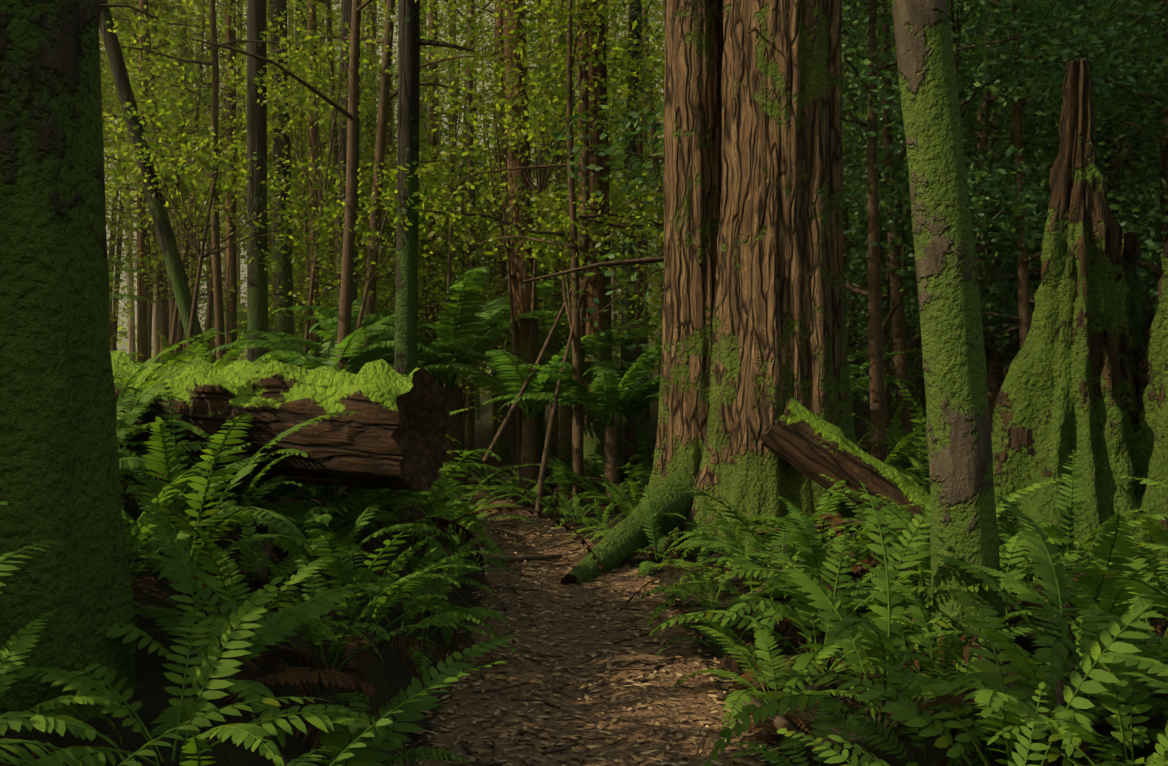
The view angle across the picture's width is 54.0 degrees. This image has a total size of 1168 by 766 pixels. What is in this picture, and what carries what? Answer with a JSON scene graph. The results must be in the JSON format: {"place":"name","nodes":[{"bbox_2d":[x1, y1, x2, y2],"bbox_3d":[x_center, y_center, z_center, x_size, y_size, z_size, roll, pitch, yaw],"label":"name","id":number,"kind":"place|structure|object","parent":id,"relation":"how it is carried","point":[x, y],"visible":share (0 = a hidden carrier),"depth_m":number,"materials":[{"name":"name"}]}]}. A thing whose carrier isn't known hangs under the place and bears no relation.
{"place":"outdoors","nodes":[
{"label":"outdoors","id":0,"kind":"place"},
{"bbox_2d":[0,78,1167,765],"bbox_3d":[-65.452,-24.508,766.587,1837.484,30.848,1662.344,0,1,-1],"label":"forest ground","id":1,"kind":"structure","parent":0,"point":[388,676],"depth_m":5.42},
{"bbox_2d":[0,540,119,765],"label":"fern plant","id":2,"kind":"object","parent":1,"relation":"on","point":[14,720],"visible":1,"depth_m":2.33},
{"bbox_2d":[0,608,122,761],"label":"fern plant","id":3,"kind":"object","parent":1,"relation":"on","point":[25,642],"visible":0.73,"depth_m":2.90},
{"bbox_2d":[0,0,137,732],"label":"trunk","id":4,"kind":"object","parent":1,"relation":"on","point":[59,469],"visible":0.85,"depth_m":3.21,"materials":[{"name":"green plant"}]},
{"bbox_2d":[120,0,135,359],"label":"trunk","id":5,"kind":"object","parent":1,"relation":"on","point":[131,335],"depth_m":35.21,"materials":[{"name":"brown plant"}]},
{"bbox_2d":[137,0,148,363],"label":"trunk","id":6,"kind":"object","parent":1,"relation":"on","point":[142,317],"depth_m":18.72,"materials":[{"name":"brown plant"}]},
{"bbox_2d":[116,388,176,509],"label":"fern plant","id":7,"kind":"object","parent":1,"relation":"on","point":[132,462],"visible":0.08,"depth_m":4.89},
{"bbox_2d":[99,0,211,362],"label":"trunk","id":8,"kind":"object","parent":1,"relation":"on","point":[172,260],"depth_m":13.73,"materials":[{"name":"green plant"}]},
{"bbox_2d":[119,347,192,492],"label":"fern plant","id":9,"kind":"object","parent":1,"relation":"on","point":[144,436],"visible":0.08,"depth_m":5.90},
{"bbox_2d":[116,331,219,505],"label":"fern plant","id":10,"kind":"object","parent":1,"relation":"on","point":[133,378],"visible":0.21,"depth_m":5.80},
{"bbox_2d":[116,358,231,513],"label":"fern plant","id":11,"kind":"object","parent":1,"relation":"on","point":[129,416],"visible":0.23,"depth_m":5.32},
{"bbox_2d":[1,576,402,765],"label":"fern plant","id":12,"kind":"object","parent":1,"relation":"on","point":[252,729],"visible":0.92,"depth_m":3.11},
{"bbox_2d":[127,455,295,623],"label":"fern plant","id":13,"kind":"object","parent":1,"relation":"on","point":[144,532],"visible":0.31,"depth_m":4.20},
{"bbox_2d":[120,441,307,557],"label":"fern plant","id":14,"kind":"object","parent":1,"relation":"on","point":[282,451],"visible":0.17,"depth_m":5.80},
{"bbox_2d":[118,371,310,568],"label":"fern plant","id":15,"kind":"object","parent":1,"relation":"on","point":[121,452],"visible":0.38,"depth_m":5.25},
{"bbox_2d":[202,0,236,364],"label":"trunk","id":16,"kind":"object","parent":1,"relation":"on","point":[231,276],"depth_m":17.24,"materials":[{"name":"brown plant"}]},
{"bbox_2d":[118,696,332,765],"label":"fern plant","id":17,"kind":"object","parent":1,"relation":"on","point":[213,714],"visible":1,"depth_m":2.17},
{"bbox_2d":[120,451,347,550],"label":"fern plant","id":18,"kind":"object","parent":1,"relation":"on","point":[268,486],"visible":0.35,"depth_m":5.67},
{"bbox_2d":[122,411,362,655],"bbox_3d":[-1.727,0.651,4.610,1.615,1.125,1.560,-5,-13,-4],"label":"fern plant","id":19,"kind":"object","parent":1,"relation":"on","point":[187,501],"visible":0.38,"depth_m":4.46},
{"bbox_2d":[106,485,403,759],"bbox_3d":[-1.164,0.842,3.687,1.110,0.746,1.185,18,8,26],"label":"fern plant","id":20,"kind":"object","parent":1,"relation":"on","point":[282,626],"visible":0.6,"depth_m":3.62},
{"bbox_2d":[128,502,382,744],"bbox_3d":[-1.166,0.849,4.076,1.034,0.778,0.999,8,-12,-37],"label":"fern plant","id":21,"kind":"object","parent":1,"relation":"on","point":[220,568],"visible":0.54,"depth_m":3.95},
{"bbox_2d":[8,661,505,765],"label":"fern plant","id":22,"kind":"object","parent":1,"relation":"on","point":[198,744],"visible":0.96,"depth_m":2.75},
{"bbox_2d":[247,0,268,362],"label":"trunk","id":23,"kind":"object","parent":1,"relation":"on","point":[257,278],"depth_m":14.74,"materials":[{"name":"green plant"}]},
{"bbox_2d":[196,516,340,621],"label":"fern plant","id":24,"kind":"object","parent":1,"relation":"on","point":[292,564],"visible":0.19,"depth_m":5.05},
{"bbox_2d":[110,351,450,490],"bbox_3d":[-2.623,0.125,6.522,3.948,0.759,0.698,1,-21,22],"label":"fallen log","id":25,"kind":"object","parent":1,"relation":"on","point":[392,436],"visible":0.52,"depth_m":5.84,"materials":[{"name":"brown wood"}]},
{"bbox_2d":[270,0,307,364],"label":"trunk","id":26,"kind":"object","parent":1,"relation":"on","point":[286,287],"depth_m":16.68,"materials":[{"name":"green plant"}]},
{"bbox_2d":[222,481,391,511],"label":"fern plant","id":27,"kind":"object","parent":1,"relation":"on","point":[323,489],"visible":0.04,"depth_m":6.52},
{"bbox_2d":[307,0,333,368],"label":"trunk","id":28,"kind":"object","parent":1,"relation":"on","point":[311,122],"depth_m":16.30,"materials":[{"name":"brown plant"}]},
{"bbox_2d":[203,291,456,370],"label":"fern plant","id":29,"kind":"object","parent":1,"relation":"on","point":[296,354],"depth_m":12.78,"materials":[{"name":"green plant"}]},
{"bbox_2d":[221,488,457,587],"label":"fern plant","id":30,"kind":"object","parent":1,"relation":"on","point":[298,516],"visible":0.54,"depth_m":5.71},
{"bbox_2d":[229,445,457,596],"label":"fern plant","id":31,"kind":"object","parent":1,"relation":"on","point":[364,498],"visible":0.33,"depth_m":6.16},
{"bbox_2d":[336,0,360,325],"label":"trunk","id":32,"kind":"object","parent":1,"relation":"on","point":[345,17],"depth_m":15.74,"materials":[{"name":"brown plant"}]},
{"bbox_2d":[188,502,521,741],"bbox_3d":[-0.948,0.951,4.417,1.366,0.916,1.127,-4,-8,14],"label":"fern plant","id":33,"kind":"object","parent":1,"relation":"on","point":[314,634],"visible":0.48,"depth_m":4.35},
{"bbox_2d":[257,312,498,374],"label":"fern plant","id":34,"kind":"object","parent":1,"relation":"on","point":[313,346],"depth_m":13.99,"materials":[{"name":"green plant"}]},
{"bbox_2d":[99,0,664,514],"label":"understorey tree","id":35,"kind":"object","parent":1,"relation":"on","point":[332,208],"depth_m":15.49,"materials":[{"name":"plant"}]},
{"bbox_2d":[265,528,503,710],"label":"fern plant","id":36,"kind":"object","parent":1,"relation":"on","point":[340,575],"visible":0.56,"depth_m":4.89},
{"bbox_2d":[117,0,664,403],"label":"forest foliage","id":37,"kind":"object","parent":1,"relation":"on","point":[653,308],"depth_m":33.33,"materials":[{"name":"green plant"}]},
{"bbox_2d":[276,463,533,577],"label":"fern plant","id":38,"kind":"object","parent":1,"relation":"on","point":[445,521],"visible":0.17,"depth_m":7.02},
{"bbox_2d":[346,690,470,765],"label":"fern plant","id":39,"kind":"object","parent":1,"relation":"on","point":[418,755],"visible":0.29,"depth_m":4.04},
{"bbox_2d":[334,546,488,695],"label":"fern plant","id":40,"kind":"object","parent":1,"relation":"on","point":[438,617],"visible":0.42,"depth_m":5.50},
{"bbox_2d":[314,636,514,765],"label":"fern plant","id":41,"kind":"object","parent":1,"relation":"on","point":[368,754],"visible":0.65,"depth_m":3.69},
{"bbox_2d":[271,266,570,486],"bbox_3d":[-2.017,0.168,14.960,4.025,3.028,4.961,-4,1,-36],"label":"fern plant","id":42,"kind":"object","parent":1,"relation":"on","point":[497,316],"depth_m":14.60,"materials":[{"name":"green plant"}]},
{"bbox_2d":[351,537,510,674],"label":"fern plant","id":43,"kind":"object","parent":1,"relation":"on","point":[436,586],"visible":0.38,"depth_m":5.96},
{"bbox_2d":[394,0,474,375],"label":"trunk","id":44,"kind":"object","parent":1,"relation":"on","point":[410,41],"visible":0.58,"depth_m":11.30,"materials":[{"name":"green wood"}]},
{"bbox_2d":[428,0,462,394],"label":"trunk","id":45,"kind":"object","parent":1,"relation":"on","point":[435,141],"depth_m":18.32,"materials":[{"name":"brown plant"}]},
{"bbox_2d":[402,540,498,646],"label":"fern plant","id":46,"kind":"object","parent":1,"relation":"on","point":[447,632],"visible":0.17,"depth_m":6.29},
{"bbox_2d":[338,448,605,580],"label":"fern plant","id":47,"kind":"object","parent":1,"relation":"on","point":[466,515],"visible":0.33,"depth_m":7.43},
{"bbox_2d":[439,512,515,600],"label":"fern plant","id":48,"kind":"object","parent":1,"relation":"on","point":[453,544],"visible":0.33,"depth_m":7.64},
{"bbox_2d":[430,464,546,548],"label":"fern plant","id":49,"kind":"object","parent":1,"relation":"on","point":[435,505],"visible":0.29,"depth_m":9.92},
{"bbox_2d":[493,0,508,461],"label":"trunk","id":50,"kind":"object","parent":1,"relation":"on","point":[503,449],"depth_m":18.82,"materials":[{"name":"brown plant"}]},
{"bbox_2d":[483,0,547,488],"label":"trunk","id":51,"kind":"object","parent":1,"relation":"on","point":[520,301],"depth_m":14.27,"materials":[{"name":"brown plant"}]},
{"bbox_2d":[418,330,660,499],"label":"fern plant","id":52,"kind":"object","parent":1,"relation":"on","point":[530,441],"depth_m":13.49,"materials":[{"name":"green plant"}]},
{"bbox_2d":[249,486,840,765],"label":"dirt path","id":53,"kind":"structure","parent":1,"relation":"on","point":[554,747],"depth_m":5.72,"materials":[{"name":"soil"}]},
{"bbox_2d":[538,4,559,440],"bbox_3d":[-0.423,-13.326,20.846,0.728,29.569,0.831,1,1,34],"label":"trunk","id":54,"kind":"object","parent":1,"relation":"on","point":[540,251],"depth_m":20.82,"materials":[{"name":"brown plant"}]},
{"bbox_2d":[501,457,614,515],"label":"fern plant","id":55,"kind":"object","parent":1,"relation":"on","point":[568,494],"depth_m":12.55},
{"bbox_2d":[476,341,661,499],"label":"fern plant","id":56,"kind":"object","parent":1,"relation":"on","point":[614,397],"depth_m":12.47,"materials":[{"name":"green plant"}]},
{"bbox_2d":[476,270,661,458],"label":"fern plant","id":57,"kind":"object","parent":1,"relation":"on","point":[565,416],"depth_m":17.44,"materials":[{"name":"green plant"}]},
{"bbox_2d":[547,492,619,528],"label":"fern plant","id":58,"kind":"object","parent":1,"relation":"on","point":[576,508],"visible":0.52,"depth_m":11.30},
{"bbox_2d":[514,453,653,509],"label":"fern plant","id":59,"kind":"object","parent":1,"relation":"on","point":[584,480],"depth_m":12.21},
{"bbox_2d":[565,0,612,495],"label":"trunk","id":60,"kind":"object","parent":1,"relation":"on","point":[593,427],"depth_m":13.25,"materials":[{"name":"brown plant"}]},
{"bbox_2d":[482,286,571,462],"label":"leaning dead branch","id":61,"kind":"object","parent":60,"relation":"attached to","point":[486,457],"depth_m":12.61,"materials":[{"name":"wood"}]},
{"bbox_2d":[531,359,659,481],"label":"fern plant","id":62,"kind":"object","parent":1,"relation":"on","point":[632,406],"depth_m":13.73,"materials":[{"name":"green plant"}]},
{"bbox_2d":[561,469,695,585],"bbox_3d":[0.392,1.221,9.203,0.419,0.426,2.075,-35,-4,32],"label":"tree root","id":63,"kind":"object","parent":1,"relation":"on","point":[616,545],"visible":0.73,"depth_m":9.11,"materials":[{"name":"plant"}]},
{"bbox_2d":[618,0,641,449],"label":"trunk","id":64,"kind":"object","parent":1,"relation":"on","point":[626,356],"depth_m":17.84,"materials":[{"name":"brown plant"}]},
{"bbox_2d":[634,17,643,439],"bbox_3d":[0.800,-14.758,20.111,0.356,32.121,0.625,0,1,30],"label":"trunk","id":65,"kind":"object","parent":1,"relation":"on","point":[639,350],"depth_m":20.35,"materials":[{"name":"brown plant"}]},
{"bbox_2d":[120,422,1167,765],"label":"fallen branches","id":66,"kind":"object","parent":1,"relation":"on","point":[778,720],"visible":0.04,"depth_m":6.57,"materials":[{"name":"brown wood"}]},
{"bbox_2d":[584,485,730,576],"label":"fern plant","id":67,"kind":"object","parent":1,"relation":"on","point":[656,542],"visible":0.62,"depth_m":9.01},
{"bbox_2d":[646,0,723,540],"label":"tree trunk","id":68,"kind":"object","parent":1,"relation":"on","point":[694,48],"visible":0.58,"depth_m":10.14,"materials":[{"name":"brown wood"}]},
{"bbox_2d":[605,585,802,655],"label":"fern plant","id":69,"kind":"object","parent":1,"relation":"on","point":[746,597],"visible":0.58,"depth_m":6.52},
{"bbox_2d":[631,541,795,615],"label":"fern plant","id":70,"kind":"object","parent":1,"relation":"on","point":[692,573],"visible":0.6,"depth_m":7.36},
{"bbox_2d":[655,591,789,674],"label":"fern plant","id":71,"kind":"object","parent":1,"relation":"on","point":[713,638],"visible":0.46,"depth_m":6.10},
{"bbox_2d":[663,494,841,596],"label":"fern plant","id":72,"kind":"object","parent":1,"relation":"on","point":[761,559],"visible":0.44,"depth_m":7.82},
{"bbox_2d":[632,490,877,635],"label":"fern plant","id":73,"kind":"object","parent":1,"relation":"on","point":[723,521],"visible":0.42,"depth_m":6.94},
{"bbox_2d":[678,0,866,556],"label":"tree trunk","id":74,"kind":"object","parent":1,"relation":"on","point":[779,321],"visible":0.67,"depth_m":9.52,"materials":[{"name":"brown wood"}]},
{"bbox_2d":[626,483,930,606],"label":"fern plant","id":75,"kind":"object","parent":1,"relation":"on","point":[789,548],"visible":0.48,"depth_m":7.38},
{"bbox_2d":[674,615,904,744],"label":"fern plant","id":76,"kind":"object","parent":1,"relation":"on","point":[746,651],"visible":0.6,"depth_m":5.16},
{"bbox_2d":[651,533,935,709],"bbox_3d":[1.269,1.343,5.751,1.905,0.927,1.314,6,9,-16],"label":"fern plant","id":77,"kind":"object","parent":1,"relation":"on","point":[804,661],"visible":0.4,"depth_m":5.68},
{"bbox_2d":[694,502,911,663],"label":"fern plant","id":78,"kind":"object","parent":1,"relation":"on","point":[810,560],"visible":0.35,"depth_m":6.30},
{"bbox_2d":[681,479,930,569],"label":"fern plant","id":79,"kind":"object","parent":1,"relation":"on","point":[826,522],"visible":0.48,"depth_m":8.07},
{"bbox_2d":[718,685,917,765],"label":"fern plant","id":80,"kind":"object","parent":1,"relation":"on","point":[775,757],"visible":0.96,"depth_m":4.29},
{"bbox_2d":[761,397,930,532],"bbox_3d":[2.415,0.912,9.086,2.200,0.486,0.445,36,26,12],"label":"leaning log","id":81,"kind":"object","parent":1,"relation":"on","point":[801,438],"visible":0.44,"depth_m":9.03,"materials":[{"name":"brown wood"}]},
{"bbox_2d":[842,0,856,439],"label":"trunk","id":82,"kind":"object","parent":1,"relation":"on","point":[854,405],"depth_m":18.92,"materials":[{"name":"brown plant"}]},
{"bbox_2d":[706,500,1047,688],"bbox_3d":[1.430,1.270,5.947,1.675,1.178,1.618,-5,9,-8],"label":"fern plant","id":83,"kind":"object","parent":1,"relation":"on","point":[907,583],"visible":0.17,"depth_m":5.87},
{"bbox_2d":[830,510,928,596],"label":"fern plant","id":84,"kind":"object","parent":1,"relation":"on","point":[857,571],"visible":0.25,"depth_m":7.41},
{"bbox_2d":[848,350,921,402],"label":"fern plant","id":85,"kind":"object","parent":1,"relation":"on","point":[859,383],"depth_m":14.86,"materials":[{"name":"green plant"}]},
{"bbox_2d":[851,405,928,478],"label":"fern plant","id":86,"kind":"object","parent":1,"relation":"on","point":[891,441],"depth_m":13.23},
{"bbox_2d":[778,474,1007,579],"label":"fern plant","id":87,"kind":"object","parent":1,"relation":"on","point":[892,532],"visible":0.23,"depth_m":8.01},
{"bbox_2d":[703,477,1090,765],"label":"fern plant","id":88,"kind":"object","parent":1,"relation":"on","point":[839,631],"visible":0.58,"depth_m":4.78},
{"bbox_2d":[885,379,930,495],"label":"fern plant","id":89,"kind":"object","parent":1,"relation":"on","point":[922,420],"visible":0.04,"depth_m":9.34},
{"bbox_2d":[777,682,1050,765],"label":"fern plant","id":90,"kind":"object","parent":1,"relation":"on","point":[1017,758],"visible":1,"depth_m":3.21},
{"bbox_2d":[856,502,1004,611],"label":"fern plant","id":91,"kind":"object","parent":1,"relation":"on","point":[913,567],"visible":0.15,"depth_m":6.94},
{"bbox_2d":[800,613,1070,765],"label":"fern plant","id":92,"kind":"object","parent":1,"relation":"on","point":[969,749],"visible":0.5,"depth_m":4.32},
{"bbox_2d":[891,0,1009,675],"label":"mossy trunk","id":93,"kind":"object","parent":1,"relation":"on","point":[963,527],"visible":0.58,"depth_m":5.54,"materials":[{"name":"green plant"}]},
{"bbox_2d":[829,539,1074,664],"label":"fern plant","id":94,"kind":"object","parent":1,"relation":"on","point":[927,564],"visible":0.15,"depth_m":6.26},
{"bbox_2d":[830,553,1074,684],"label":"fern plant","id":95,"kind":"object","parent":1,"relation":"on","point":[912,625],"visible":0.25,"depth_m":5.53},
{"bbox_2d":[828,580,1078,699],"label":"fern plant","id":96,"kind":"object","parent":1,"relation":"on","point":[928,642],"visible":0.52,"depth_m":5.16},
{"bbox_2d":[826,478,1091,586],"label":"fern plant","id":97,"kind":"object","parent":1,"relation":"on","point":[999,508],"visible":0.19,"depth_m":7.22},
{"bbox_2d":[758,586,1167,765],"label":"fern plant","id":98,"kind":"object","parent":1,"relation":"on","point":[992,699],"visible":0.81,"depth_m":4.08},
{"bbox_2d":[854,527,1167,667],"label":"fern plant","id":99,"kind":"object","parent":1,"relation":"on","point":[1075,630],"visible":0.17,"depth_m":5.89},
{"bbox_2d":[917,476,1108,603],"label":"fern plant","id":100,"kind":"object","parent":1,"relation":"on","point":[1069,558],"visible":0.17,"depth_m":6.48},
{"bbox_2d":[875,495,1159,708],"bbox_3d":[2.161,1.110,5.213,1.769,1.155,1.657,18,2,22],"label":"fern plant","id":101,"kind":"object","parent":1,"relation":"on","point":[1057,652],"visible":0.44,"depth_m":5.13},
{"bbox_2d":[893,588,1167,765],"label":"fern plant","id":102,"kind":"object","parent":1,"relation":"on","point":[1119,721],"visible":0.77,"depth_m":3.94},
{"bbox_2d":[902,563,1167,765],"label":"fern plant","id":103,"kind":"object","parent":1,"relation":"on","point":[1025,593],"visible":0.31,"depth_m":4.88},
{"bbox_2d":[917,616,1167,765],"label":"fern plant","id":104,"kind":"object","parent":1,"relation":"on","point":[1020,660],"visible":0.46,"depth_m":4.21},
{"bbox_2d":[991,59,1167,571],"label":"broken stump","id":105,"kind":"object","parent":1,"relation":"on","point":[1086,379],"visible":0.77,"depth_m":8.04,"materials":[{"name":"plant"}]},
{"bbox_2d":[998,450,1167,586],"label":"fern plant","id":106,"kind":"object","parent":1,"relation":"on","point":[1048,528],"visible":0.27,"depth_m":7.23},
{"bbox_2d":[1001,538,1167,669],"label":"fern plant","id":107,"kind":"object","parent":1,"relation":"on","point":[1137,600],"visible":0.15,"depth_m":5.62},
{"bbox_2d":[1018,531,1167,598],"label":"fern plant","id":108,"kind":"object","parent":1,"relation":"on","point":[1074,567],"visible":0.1,"depth_m":6.47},
{"bbox_2d":[1039,563,1167,714],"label":"fern plant","id":109,"kind":"object","parent":1,"relation":"on","point":[1153,593],"visible":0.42,"depth_m":4.08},
{"bbox_2d":[1040,648,1167,765],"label":"fern plant","id":110,"kind":"object","parent":1,"relation":"on","point":[1152,732],"visible":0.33,"depth_m":4.10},
{"bbox_2d":[1072,539,1167,643],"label":"fern plant","id":111,"kind":"object","parent":1,"relation":"on","point":[1161,621],"visible":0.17,"depth_m":5.79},
{"bbox_2d":[1081,653,1167,765],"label":"fern plant","id":112,"kind":"object","parent":1,"relation":"on","point":[1159,668],"visible":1,"depth_m":3.37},
{"bbox_2d":[1092,512,1167,580],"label":"fern plant","id":113,"kind":"object","parent":1,"relation":"on","point":[1152,528],"visible":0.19,"depth_m":6.66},
{"bbox_2d":[99,0,1166,518],"label":"sky","id":114,"kind":"structure","parent":0,"point":[124,340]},
{"bbox_2d":[523,0,1167,461],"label":"shade tree","id":115,"kind":"object","parent":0,"point":[1138,74],"depth_m":13.65,"materials":[{"name":"plant"}]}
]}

